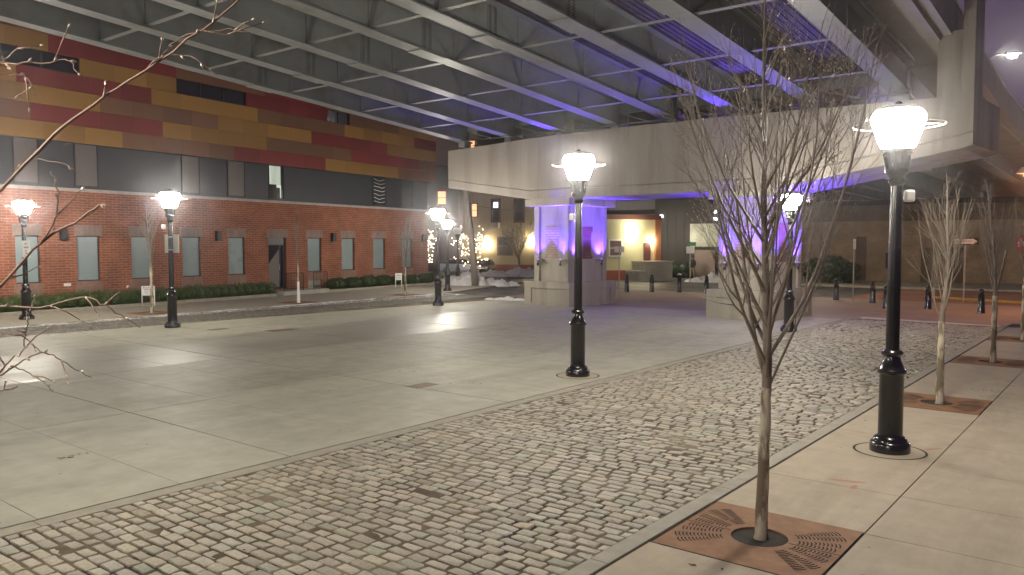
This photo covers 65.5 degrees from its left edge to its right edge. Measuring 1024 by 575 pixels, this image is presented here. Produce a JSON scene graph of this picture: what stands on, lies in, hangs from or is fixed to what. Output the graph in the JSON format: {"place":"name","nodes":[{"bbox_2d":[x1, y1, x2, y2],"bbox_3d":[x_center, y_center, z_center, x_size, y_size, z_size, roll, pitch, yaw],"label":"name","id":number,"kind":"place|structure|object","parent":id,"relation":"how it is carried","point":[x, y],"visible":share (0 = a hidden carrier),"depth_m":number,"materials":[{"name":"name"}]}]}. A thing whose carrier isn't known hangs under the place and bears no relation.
{"place":"outdoors","nodes":[
{"label":"outdoors","id":0,"kind":"place"},
{"bbox_2d":[0,300,486,341],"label":"plaza margin","id":1,"kind":"object","parent":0,"point":[41,336],"visible":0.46,"depth_m":27.64,"materials":[{"name":"concrete"}]},
{"bbox_2d":[152,189,187,327],"bbox_3d":[-11.667,-0.993,27.246,1.163,4.728,1.163,0,3,-7],"label":"street lamp","id":2,"kind":"object","parent":1,"relation":"on","point":[169,199],"visible":1,"depth_m":27.16,"materials":[{"name":"black metal"}]},
{"bbox_2d":[164,235,178,252],"bbox_3d":[-11.667,-1.498,27.219,0.500,0.620,0.227,0,3,0],"label":"sign back","id":3,"kind":"object","parent":2,"relation":"attached to","point":[175,243],"visible":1,"depth_m":27.32,"materials":[{"name":"beige metal"}]},
{"bbox_2d":[0,294,515,337],"bbox_3d":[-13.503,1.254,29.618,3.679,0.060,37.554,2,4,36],"label":"cobbled lane","id":4,"kind":"structure","parent":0,"point":[185,318],"depth_m":31.83,"materials":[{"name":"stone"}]},
{"bbox_2d":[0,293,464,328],"bbox_3d":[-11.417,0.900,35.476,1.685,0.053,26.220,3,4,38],"label":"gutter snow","id":5,"kind":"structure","parent":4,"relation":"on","point":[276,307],"depth_m":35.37,"materials":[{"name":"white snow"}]},
{"bbox_2d":[0,281,521,326],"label":"road","id":6,"kind":"structure","parent":0,"point":[91,315],"depth_m":37.24,"materials":[{"name":"grey asphalt"}]},
{"bbox_2d":[5,198,40,319],"bbox_3d":[-18.298,-1.067,29.913,1.163,4.584,1.163,-2,4,-30],"label":"street lamp","id":7,"kind":"object","parent":6,"relation":"on","point":[23,207],"visible":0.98,"depth_m":29.83,"materials":[{"name":"black metal"}]},
{"bbox_2d":[22,241,29,256],"bbox_3d":[-18.173,-1.439,29.784,0.290,0.620,0.018,0,3,0],"label":"parking notice","id":8,"kind":"object","parent":7,"relation":"attached to","point":[25,247],"visible":0.85,"depth_m":29.77,"materials":[{"name":"white metal"}]},
{"bbox_2d":[0,281,275,312],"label":"hedge","id":9,"kind":"object","parent":6,"relation":"on","point":[192,292],"visible":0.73,"depth_m":36.50,"materials":[{"name":"green plant"}]},
{"bbox_2d":[141,286,154,305],"bbox_3d":[-16.586,0.385,36.318,0.560,0.920,0.035,-1,3,-20],"label":"yard sign","id":10,"kind":"object","parent":6,"relation":"on","point":[145,290],"visible":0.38,"depth_m":36.27,"materials":[{"name":"white plastic"}]},
{"bbox_2d":[128,311,178,314],"bbox_3d":[-14.763,1.091,32.681,1.530,0.106,1.530,3,4,38],"label":"tree grate","id":11,"kind":"object","parent":6,"relation":"in","point":[149,313],"visible":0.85,"depth_m":32.37,"materials":[{"name":"metal"}]},
{"bbox_2d":[139,203,163,312],"bbox_3d":[-14.699,-1.193,32.464,1.102,4.683,1.018,3,4,38],"label":"pear tree","id":12,"kind":"object","parent":11,"relation":"on","point":[150,245],"visible":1,"depth_m":32.48,"materials":[{"name":"brown plant"}]},
{"bbox_2d":[276,301,315,303],"bbox_3d":[-10.329,0.768,38.536,1.530,0.106,1.530,3,4,38],"label":"tree grate","id":13,"kind":"object","parent":6,"relation":"in","point":[291,302],"visible":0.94,"depth_m":38.42,"materials":[{"name":"metal"}]},
{"bbox_2d":[288,217,304,281],"bbox_3d":[-10.315,-1.393,38.330,0.823,4.435,0.736,1,3,24],"label":"pear tree","id":14,"kind":"object","parent":13,"relation":"on","point":[296,247],"visible":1,"depth_m":38.37,"materials":[{"name":"brown plant"}]},
{"bbox_2d":[325,277,346,289],"bbox_3d":[-10.627,-0.216,48.163,1.160,0.822,1.669,2,4,31],"label":"boxwood shrub","id":15,"kind":"object","parent":6,"relation":"on","point":[337,283],"visible":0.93,"depth_m":47.72,"materials":[{"name":"green plant"}]},
{"bbox_2d":[345,276,363,287],"bbox_3d":[-9.878,-0.288,49.472,1.160,0.823,1.669,2,4,31],"label":"boxwood shrub","id":16,"kind":"object","parent":6,"relation":"on","point":[354,282],"visible":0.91,"depth_m":49.00,"materials":[{"name":"green plant"}]},
{"bbox_2d":[360,274,377,286],"bbox_3d":[-9.166,-0.381,50.618,1.160,0.891,1.669,2,4,31],"label":"boxwood shrub","id":17,"kind":"object","parent":6,"relation":"on","point":[369,280],"visible":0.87,"depth_m":50.22,"materials":[{"name":"green plant"}]},
{"bbox_2d":[376,275,392,285],"bbox_3d":[-8.417,-0.437,51.928,1.160,0.854,1.669,2,4,31],"label":"boxwood shrub","id":18,"kind":"object","parent":6,"relation":"on","point":[384,280],"visible":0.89,"depth_m":51.47,"materials":[{"name":"green plant"}]},
{"bbox_2d":[390,294,424,295],"bbox_3d":[-5.933,0.448,44.358,1.530,0.106,1.530,3,4,38],"label":"tree grate","id":19,"kind":"object","parent":6,"relation":"in","point":[406,295],"visible":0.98,"depth_m":44.47,"materials":[{"name":"metal"}]},
{"bbox_2d":[396,214,418,294],"bbox_3d":[-5.894,-1.825,44.283,1.394,4.648,1.296,1,3,16],"label":"pear tree","id":20,"kind":"object","parent":19,"relation":"on","point":[405,265],"visible":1,"depth_m":44.22,"materials":[{"name":"brown plant"}]},
{"bbox_2d":[406,274,420,283],"bbox_3d":[-6.848,-0.540,54.570,1.160,0.758,1.669,2,4,31],"label":"boxwood shrub","id":21,"kind":"object","parent":6,"relation":"on","point":[413,279],"visible":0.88,"depth_m":54.09,"materials":[{"name":"green plant"}]},
{"bbox_2d":[419,273,432,282],"bbox_3d":[-6.108,-0.628,55.762,1.160,0.808,1.669,2,4,31],"label":"boxwood shrub","id":22,"kind":"object","parent":6,"relation":"on","point":[426,278],"visible":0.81,"depth_m":55.32,"materials":[{"name":"green plant"}]},
{"bbox_2d":[441,219,455,290],"bbox_3d":[-3.898,-1.957,48.043,1.163,4.368,1.163,1,3,14],"label":"street lamp","id":23,"kind":"object","parent":6,"relation":"on","point":[447,224],"visible":0.94,"depth_m":47.96,"materials":[{"name":"metal"}]},
{"bbox_2d":[0,305,632,385],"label":"smooth paving","id":24,"kind":"structure","parent":0,"point":[100,360],"depth_m":22.93,"materials":[{"name":"concrete"}]},
{"bbox_2d":[0,300,841,528],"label":"plaza paving","id":25,"kind":"structure","parent":0,"point":[190,422],"depth_m":15.49,"materials":[{"name":"concrete"}]},
{"bbox_2d":[405,382,437,387],"bbox_3d":[-1.825,1.988,16.152,0.350,0.016,0.600,3,4,38],"label":"drain cover","id":26,"kind":"object","parent":25,"relation":"on","point":[425,384],"visible":1,"depth_m":16.11,"materials":[{"name":"metal"}]},
{"bbox_2d":[426,206,449,305],"bbox_3d":[-3.429,-1.451,36.885,1.163,4.584,1.163,2,4,37],"label":"street lamp","id":27,"kind":"object","parent":25,"relation":"on","point":[437,213],"visible":1,"depth_m":36.80,"materials":[{"name":"black metal"}]},
{"bbox_2d":[484,296,523,300],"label":"snow bank","id":28,"kind":"structure","parent":25,"relation":"on","point":[508,298],"depth_m":40.40,"materials":[{"name":"white snow"}]},
{"bbox_2d":[59,326,992,573],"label":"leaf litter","id":29,"kind":"object","parent":25,"relation":"on","point":[527,495],"visible":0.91,"depth_m":10.68,"materials":[{"name":"brown"}]},
{"bbox_2d":[448,0,999,320],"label":"bridge pier","id":30,"kind":"structure","parent":25,"relation":"on","point":[639,165],"depth_m":31.74,"materials":[{"name":"concrete"}]},
{"bbox_2d":[0,0,1023,200],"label":"overpass bridge","id":31,"kind":"structure","parent":30,"relation":"on","point":[488,72],"depth_m":26.96,"materials":[{"name":"grey paint"}]},
{"bbox_2d":[780,192,808,331],"bbox_3d":[9.072,-0.852,25.999,1.163,4.584,1.163,0,3,-9],"label":"street lamp","id":32,"kind":"object","parent":25,"relation":"on","point":[788,298],"visible":0.59,"depth_m":25.92,"materials":[{"name":"black metal"}]},
{"bbox_2d":[0,319,997,574],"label":"cobbled street","id":33,"kind":"structure","parent":0,"point":[356,467],"depth_m":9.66,"materials":[{"name":"stone"}]},
{"bbox_2d":[0,286,1023,574],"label":"joint bed","id":34,"kind":"object","parent":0,"point":[746,536],"visible":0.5,"depth_m":7.96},
{"bbox_2d":[0,315,1011,574],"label":"curb strip","id":35,"kind":"object","parent":34,"relation":"on","point":[618,551],"visible":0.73,"depth_m":9.91,"materials":[{"name":"concrete"}]},
{"bbox_2d":[279,249,883,297],"bbox_3d":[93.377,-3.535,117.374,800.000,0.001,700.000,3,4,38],"label":"ground","id":36,"kind":"structure","parent":0,"point":[828,292],"depth_m":51.95,"materials":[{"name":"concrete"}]},
{"bbox_2d":[0,21,435,316],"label":"office building","id":37,"kind":"structure","parent":36,"relation":"on","point":[248,173],"depth_m":39.82,"materials":[{"name":"red brick"}]},
{"bbox_2d":[12,137,39,183],"bbox_3d":[-20.218,-5.263,33.103,0.065,1.863,1.043,2,4,31],"label":"window","id":38,"kind":"structure","parent":37,"relation":"in","point":[22,148],"depth_m":33.09,"materials":[{"name":"black glass"}]},
{"bbox_2d":[15,235,39,283],"bbox_3d":[-20.333,-1.178,33.354,0.060,2.014,0.996,2,4,31],"label":"window","id":39,"kind":"structure","parent":37,"relation":"in","point":[33,261],"depth_m":33.48,"materials":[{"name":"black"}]},
{"bbox_2d":[0,42,78,74],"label":"window","id":40,"kind":"structure","parent":37,"relation":"in","point":[22,55],"depth_m":33.23,"materials":[{"name":"black glass"}]},
{"bbox_2d":[73,144,98,187],"bbox_3d":[-18.892,-5.386,35.331,0.065,1.863,1.086,2,4,31],"label":"window","id":41,"kind":"structure","parent":37,"relation":"in","point":[85,156],"depth_m":35.32,"materials":[{"name":"black glass"}]},
{"bbox_2d":[77,236,99,280],"bbox_3d":[-18.991,-1.301,35.605,0.060,2.014,1.060,2,4,31],"label":"window","id":42,"kind":"structure","parent":37,"relation":"in","point":[87,246],"depth_m":35.64,"materials":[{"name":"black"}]},
{"bbox_2d":[131,236,149,278],"bbox_3d":[-17.670,-1.424,37.825,0.060,2.014,1.039,2,4,31],"label":"window","id":43,"kind":"structure","parent":37,"relation":"in","point":[139,251],"depth_m":37.83,"materials":[{"name":"grey glass"}]},
{"bbox_2d":[182,237,199,276],"bbox_3d":[-16.250,-1.555,40.220,0.060,2.014,1.071,2,4,31],"label":"window","id":44,"kind":"structure","parent":37,"relation":"in","point":[190,245],"depth_m":40.27,"materials":[{"name":"grey glass"}]},
{"bbox_2d":[181,155,200,193],"bbox_3d":[-16.132,-5.641,39.974,0.065,1.863,1.086,2,4,31],"label":"window","id":45,"kind":"structure","parent":37,"relation":"in","point":[190,166],"depth_m":39.96,"materials":[{"name":"grey glass"}]},
{"bbox_2d":[176,79,245,105],"bbox_3d":[-15.315,-9.931,40.622,0.071,0.723,4.311,2,4,31],"label":"window","id":46,"kind":"structure","parent":37,"relation":"in","point":[184,87],"depth_m":40.57,"materials":[{"name":"black glass"}]},
{"bbox_2d":[228,237,243,274],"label":"window","id":47,"kind":"structure","parent":37,"relation":"in","point":[235,244],"depth_m":42.69,"materials":[{"name":"grey glass"}]},
{"bbox_2d":[227,160,244,196],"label":"window","id":48,"kind":"structure","parent":37,"relation":"in","point":[235,170],"depth_m":42.38,"materials":[{"name":"grey glass"}]},
{"bbox_2d":[268,165,283,199],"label":"window","id":49,"kind":"structure","parent":37,"relation":"in","point":[275,173],"depth_m":44.77,"materials":[{"name":"white glass"}]},
{"bbox_2d":[268,238,285,288],"bbox_3d":[-13.426,-1.370,45.148,0.180,2.883,1.336,2,4,31],"label":"door","id":50,"kind":"structure","parent":37,"relation":"in","point":[273,243],"depth_m":45.25,"materials":[{"name":"black"}]},
{"bbox_2d":[308,238,320,271],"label":"window","id":51,"kind":"structure","parent":37,"relation":"in","point":[313,243],"depth_m":47.63,"materials":[{"name":"grey glass"}]},
{"bbox_2d":[327,109,348,124],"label":"window","id":52,"kind":"structure","parent":37,"relation":"in","point":[332,116],"depth_m":48.53,"materials":[{"name":"black glass"}]},
{"bbox_2d":[342,238,353,269],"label":"window","id":53,"kind":"structure","parent":37,"relation":"in","point":[347,243],"depth_m":50.14,"materials":[{"name":"grey glass"}]},
{"bbox_2d":[373,238,383,268],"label":"window","id":54,"kind":"structure","parent":37,"relation":"in","point":[378,243],"depth_m":52.68,"materials":[{"name":"grey glass"}]},
{"bbox_2d":[372,176,385,205],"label":"window","id":55,"kind":"structure","parent":37,"relation":"in","point":[378,183],"depth_m":52.40,"materials":[{"name":"black"}]},
{"bbox_2d":[402,239,410,267],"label":"window","id":56,"kind":"structure","parent":37,"relation":"in","point":[409,242],"depth_m":55.33,"materials":[{"name":"grey glass"}]},
{"bbox_2d":[401,180,413,207],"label":"window","id":57,"kind":"structure","parent":37,"relation":"in","point":[407,186],"depth_m":54.95,"materials":[{"name":"grey glass"}]},
{"bbox_2d":[427,165,462,271],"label":"brown house","id":58,"kind":"structure","parent":36,"relation":"on","point":[443,195],"depth_m":83.26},
{"bbox_2d":[437,191,446,204],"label":"window","id":59,"kind":"structure","parent":58,"relation":"in","point":[441,195],"depth_m":83.15,"materials":[{"name":"yellow glass"}]},
{"bbox_2d":[436,132,476,165],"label":"beige house","id":60,"kind":"structure","parent":36,"relation":"on","point":[444,146],"depth_m":90.25,"materials":[{"name":"beige paint"}]},
{"bbox_2d":[450,227,465,275],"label":"street lamp","id":61,"kind":"object","parent":36,"relation":"on","point":[457,231],"visible":0.9,"depth_m":59.23,"materials":[{"name":"black metal"}]},
{"bbox_2d":[450,221,489,259],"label":"fairy lit tree","id":62,"kind":"object","parent":36,"relation":"on","point":[477,243],"visible":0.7,"depth_m":71.72,"materials":[{"name":"white plant"}]},
{"bbox_2d":[433,271,519,286],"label":"snow bank","id":63,"kind":"structure","parent":36,"relation":"on","point":[463,280],"depth_m":54.27,"materials":[{"name":"white snow"}]},
{"bbox_2d":[464,190,522,285],"bbox_3d":[-0.582,-4.855,63.088,1.274,8.740,20.059,1,3,14],"label":"utility pole","id":64,"kind":"object","parent":36,"relation":"on","point":[473,268],"visible":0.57,"depth_m":53.51,"materials":[{"name":"black"}]},
{"bbox_2d":[463,190,533,270],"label":"cream building","id":65,"kind":"structure","parent":36,"relation":"on","point":[500,256],"depth_m":86.19,"materials":[{"name":"paint"}]},
{"bbox_2d":[491,198,500,222],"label":"window","id":66,"kind":"structure","parent":65,"relation":"in","point":[495,203],"depth_m":86.23,"materials":[{"name":"black glass"}]},
{"bbox_2d":[497,237,512,255],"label":"window","id":67,"kind":"structure","parent":65,"relation":"in","point":[501,250],"depth_m":86.14,"materials":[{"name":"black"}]},
{"bbox_2d":[514,198,524,222],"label":"window","id":68,"kind":"structure","parent":65,"relation":"in","point":[519,213],"depth_m":85.29,"materials":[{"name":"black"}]},
{"bbox_2d":[495,216,533,267],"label":"pollarded tree","id":69,"kind":"object","parent":36,"relation":"on","point":[518,253],"visible":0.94,"depth_m":75.90,"materials":[{"name":"brown plant"}]},
{"bbox_2d":[607,199,654,214],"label":"grey building","id":70,"kind":"structure","parent":36,"relation":"on","point":[636,207],"depth_m":73.94,"materials":[{"name":"grey concrete"}]},
{"bbox_2d":[606,214,674,280],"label":"yellow building","id":71,"kind":"structure","parent":36,"relation":"on","point":[637,238],"depth_m":63.30,"materials":[{"name":"paint"}]},
{"bbox_2d":[608,239,622,256],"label":"window","id":72,"kind":"structure","parent":71,"relation":"in","point":[612,243],"depth_m":62.93,"materials":[{"name":"white"}]},
{"bbox_2d":[643,243,650,260],"bbox_3d":[10.898,-2.892,64.280,0.650,1.450,0.060,-1,3,-25],"label":"door","id":73,"kind":"structure","parent":71,"relation":"in","point":[647,246],"depth_m":64.25,"materials":[{"name":"red wood"}]},
{"bbox_2d":[672,262,689,277],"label":"evergreen bush","id":74,"kind":"object","parent":36,"relation":"on","point":[683,269],"visible":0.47,"depth_m":67.53,"materials":[{"name":"green plant"}]},
{"bbox_2d":[686,241,695,282],"bbox_3d":[13.063,-1.878,58.155,0.720,3.100,0.077,0,3,0],"label":"street name sign","id":75,"kind":"object","parent":36,"relation":"on","point":[690,249],"visible":1,"depth_m":58.07,"materials":[{"name":"green"}]},
{"bbox_2d":[655,190,833,277],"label":"dark building","id":76,"kind":"structure","parent":36,"relation":"on","point":[679,231],"depth_m":67.93,"materials":[{"name":"grey concrete"}]},
{"bbox_2d":[694,250,714,277],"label":"garage door","id":77,"kind":"structure","parent":76,"relation":"in","point":[702,258],"depth_m":66.97,"materials":[{"name":"brown metal"}]},
{"bbox_2d":[801,196,1023,283],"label":"tan brick building","id":78,"kind":"structure","parent":36,"relation":"on","point":[866,226],"depth_m":58.45,"materials":[{"name":"brown brick"}]},
{"bbox_2d":[980,50,1020,196],"bbox_3d":[36.770,-9.112,60.212,2.618,17.320,0.680,0,3,1],"label":"highway lamp","id":79,"kind":"object","parent":36,"relation":"on","point":[1011,54],"visible":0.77,"depth_m":59.62,"materials":[{"name":"grey"}]},
{"bbox_2d":[279,0,1023,248],"label":"sky","id":80,"kind":"structure","parent":0,"point":[1004,19],"materials":[{"name":"black"}]},
{"bbox_2d":[684,272,717,282],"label":"snow bank","id":81,"kind":"structure","parent":0,"point":[712,277],"depth_m":59.90,"materials":[{"name":"white snow"}]},
{"bbox_2d":[501,289,1021,326],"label":"paver pavement","id":82,"kind":"structure","parent":0,"point":[840,308],"depth_m":36.02,"materials":[{"name":"brown brick"}]},
{"bbox_2d":[833,280,838,299],"bbox_3d":[16.600,0.118,40.760,0.310,1.049,0.310,3,4,38],"label":"bollard","id":83,"kind":"object","parent":82,"relation":"on","point":[836,291],"visible":1,"depth_m":40.66,"materials":[{"name":"metal"}]},
{"bbox_2d":[852,239,855,300],"bbox_3d":[17.223,-0.886,40.119,0.130,3.100,0.056,0,3,0],"label":"road sign","id":84,"kind":"object","parent":82,"relation":"on","point":[854,244],"visible":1,"depth_m":40.08,"materials":[{"name":"grey"}]},
{"bbox_2d":[869,282,875,302],"bbox_3d":[17.566,0.227,38.781,0.310,1.049,0.310,3,4,38],"label":"bollard","id":85,"kind":"object","parent":82,"relation":"on","point":[872,298],"visible":1,"depth_m":38.68,"materials":[{"name":"black metal"}]},
{"bbox_2d":[924,285,931,308],"bbox_3d":[18.354,0.428,35.119,0.310,1.049,0.310,3,4,38],"label":"bollard","id":86,"kind":"object","parent":82,"relation":"on","point":[928,301],"visible":0.96,"depth_m":35.02,"materials":[{"name":"black metal"}]},
{"bbox_2d":[861,317,999,326],"bbox_3d":[15.351,1.275,29.293,0.545,0.034,5.019,-3,4,-44],"label":"stone band","id":87,"kind":"object","parent":82,"relation":"on","point":[930,321],"visible":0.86,"depth_m":29.37,"materials":[{"name":"grey stone"}]},
{"bbox_2d":[977,288,984,313],"bbox_3d":[19.474,0.542,33.043,0.310,1.049,0.310,3,4,38],"label":"bollard","id":88,"kind":"object","parent":82,"relation":"on","point":[981,302],"visible":1,"depth_m":32.94,"materials":[{"name":"black metal"}]},
{"bbox_2d":[595,327,1023,574],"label":"sidewalk","id":89,"kind":"structure","parent":0,"point":[938,507],"depth_m":9.20,"materials":[{"name":"concrete"}]},
{"bbox_2d":[0,0,266,391],"bbox_3d":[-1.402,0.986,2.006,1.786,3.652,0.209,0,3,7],"label":"crabapple tree","id":90,"kind":"object","parent":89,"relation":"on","point":[42,147],"visible":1,"depth_m":1.90,"materials":[{"name":"beige plant"}]},
{"bbox_2d":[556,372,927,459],"bbox_3d":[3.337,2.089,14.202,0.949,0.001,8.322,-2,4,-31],"label":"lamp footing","id":91,"kind":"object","parent":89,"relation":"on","point":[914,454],"visible":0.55,"depth_m":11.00,"materials":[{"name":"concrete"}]},
{"bbox_2d":[552,149,605,376],"bbox_3d":[1.433,-0.525,17.219,1.163,4.896,1.163,1,3,16],"label":"street lamp","id":92,"kind":"object","parent":91,"relation":"on","point":[578,164],"visible":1,"depth_m":17.13,"materials":[{"name":"black metal"}]},
{"bbox_2d":[852,101,946,455],"bbox_3d":[5.240,-0.130,10.919,1.163,4.800,1.163,3,4,38],"label":"street lamp","id":93,"kind":"object","parent":91,"relation":"on","point":[900,126],"visible":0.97,"depth_m":10.84,"materials":[{"name":"black metal"}]},
{"bbox_2d":[903,190,914,201],"bbox_3d":[5.412,-1.248,10.848,0.130,0.160,0.110,0,3,1],"label":"junction box","id":94,"kind":"object","parent":93,"relation":"attached to","point":[909,196],"visible":1,"depth_m":10.80,"materials":[{"name":"white plastic"}]},
{"bbox_2d":[652,501,862,574],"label":"tree grate","id":95,"kind":"object","parent":89,"relation":"on","point":[811,548],"visible":0.77,"depth_m":7.70,"materials":[{"name":"metal"}]},
{"bbox_2d":[654,0,911,540],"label":"pear tree","id":96,"kind":"object","parent":95,"relation":"on","point":[767,283],"visible":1,"depth_m":7.53,"materials":[{"name":"brown plant"}]},
{"bbox_2d":[828,448,941,574],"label":"paint mark","id":97,"kind":"object","parent":89,"relation":"on","point":[853,486],"visible":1,"depth_m":9.62,"materials":[{"name":"paint"}]},
{"bbox_2d":[904,392,991,414],"bbox_3d":[7.696,2.127,14.424,1.530,0.106,1.530,3,4,38],"label":"tree grate","id":98,"kind":"object","parent":89,"relation":"on","point":[965,405],"visible":0.86,"depth_m":14.30,"materials":[{"name":"metal"}]},
{"bbox_2d":[901,166,982,403],"bbox_3d":[7.630,-0.070,14.218,1.349,4.448,1.138,1,3,14],"label":"pear tree","id":99,"kind":"object","parent":98,"relation":"on","point":[950,268],"visible":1,"depth_m":14.24,"materials":[{"name":"brown plant"}]},
{"bbox_2d":[951,355,1023,367],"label":"tree grate","id":100,"kind":"object","parent":89,"relation":"in","point":[1014,363],"visible":0.96,"depth_m":19.40,"materials":[{"name":"metal"}]},
{"bbox_2d":[967,174,1023,362],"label":"pear tree","id":101,"kind":"object","parent":100,"relation":"on","point":[994,286],"visible":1,"depth_m":19.29,"materials":[{"name":"brown plant"}]},
{"bbox_2d":[987,335,1023,341],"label":"tree grate","id":102,"kind":"object","parent":89,"relation":"in","point":[1004,338],"visible":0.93,"depth_m":24.10,"materials":[{"name":"metal"}]},
{"bbox_2d":[1007,201,1023,339],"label":"pear tree","id":103,"kind":"object","parent":102,"relation":"on","point":[1022,313],"visible":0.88,"depth_m":23.80,"materials":[{"name":"brown plant"}]},
{"bbox_2d":[801,279,1022,291],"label":"pavement","id":104,"kind":"structure","parent":0,"point":[958,286],"depth_m":53.20,"materials":[{"name":"concrete"}]},
{"bbox_2d":[801,254,863,283],"bbox_3d":[22.718,-1.282,56.782,4.330,2.308,2.051,3,4,38],"label":"evergreen bush","id":105,"kind":"object","parent":104,"relation":"on","point":[835,263],"visible":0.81,"depth_m":56.10,"materials":[{"name":"green plant"}]},
{"bbox_2d":[848,289,1021,305],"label":"brick road","id":106,"kind":"structure","parent":0,"point":[912,294],"depth_m":43.78,"materials":[{"name":"brown brick"}]},
{"bbox_2d":[952,237,978,302],"bbox_3d":[22.007,-0.860,38.740,1.140,3.200,0.085,1,3,20],"label":"one way sign","id":107,"kind":"object","parent":106,"relation":"on","point":[969,241],"visible":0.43,"depth_m":38.67,"materials":[{"name":"grey metal"}]},
{"bbox_2d":[932,296,1021,303],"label":"yellow kerb","id":108,"kind":"structure","parent":106,"relation":"on","point":[990,300],"depth_m":40.15,"materials":[{"name":"paint"}]},
{"label":"street","id":109,"kind":"structure","parent":0,"visible":0},
{"bbox_2d":[440,258,469,272],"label":"parked car","id":110,"kind":"object","parent":109,"relation":"on","point":[462,265],"visible":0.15,"depth_m":76.66,"materials":[{"name":"silver metal"}]},
{"bbox_2d":[469,259,496,272],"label":"parked car","id":111,"kind":"object","parent":109,"relation":"on","point":[484,265],"visible":0.51,"depth_m":72.18,"materials":[{"name":"grey metal"}]},
{"bbox_2d":[460,267,533,276],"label":"snow bank","id":112,"kind":"structure","parent":109,"relation":"on","point":[521,272],"depth_m":69.84,"materials":[{"name":"grey snow"}]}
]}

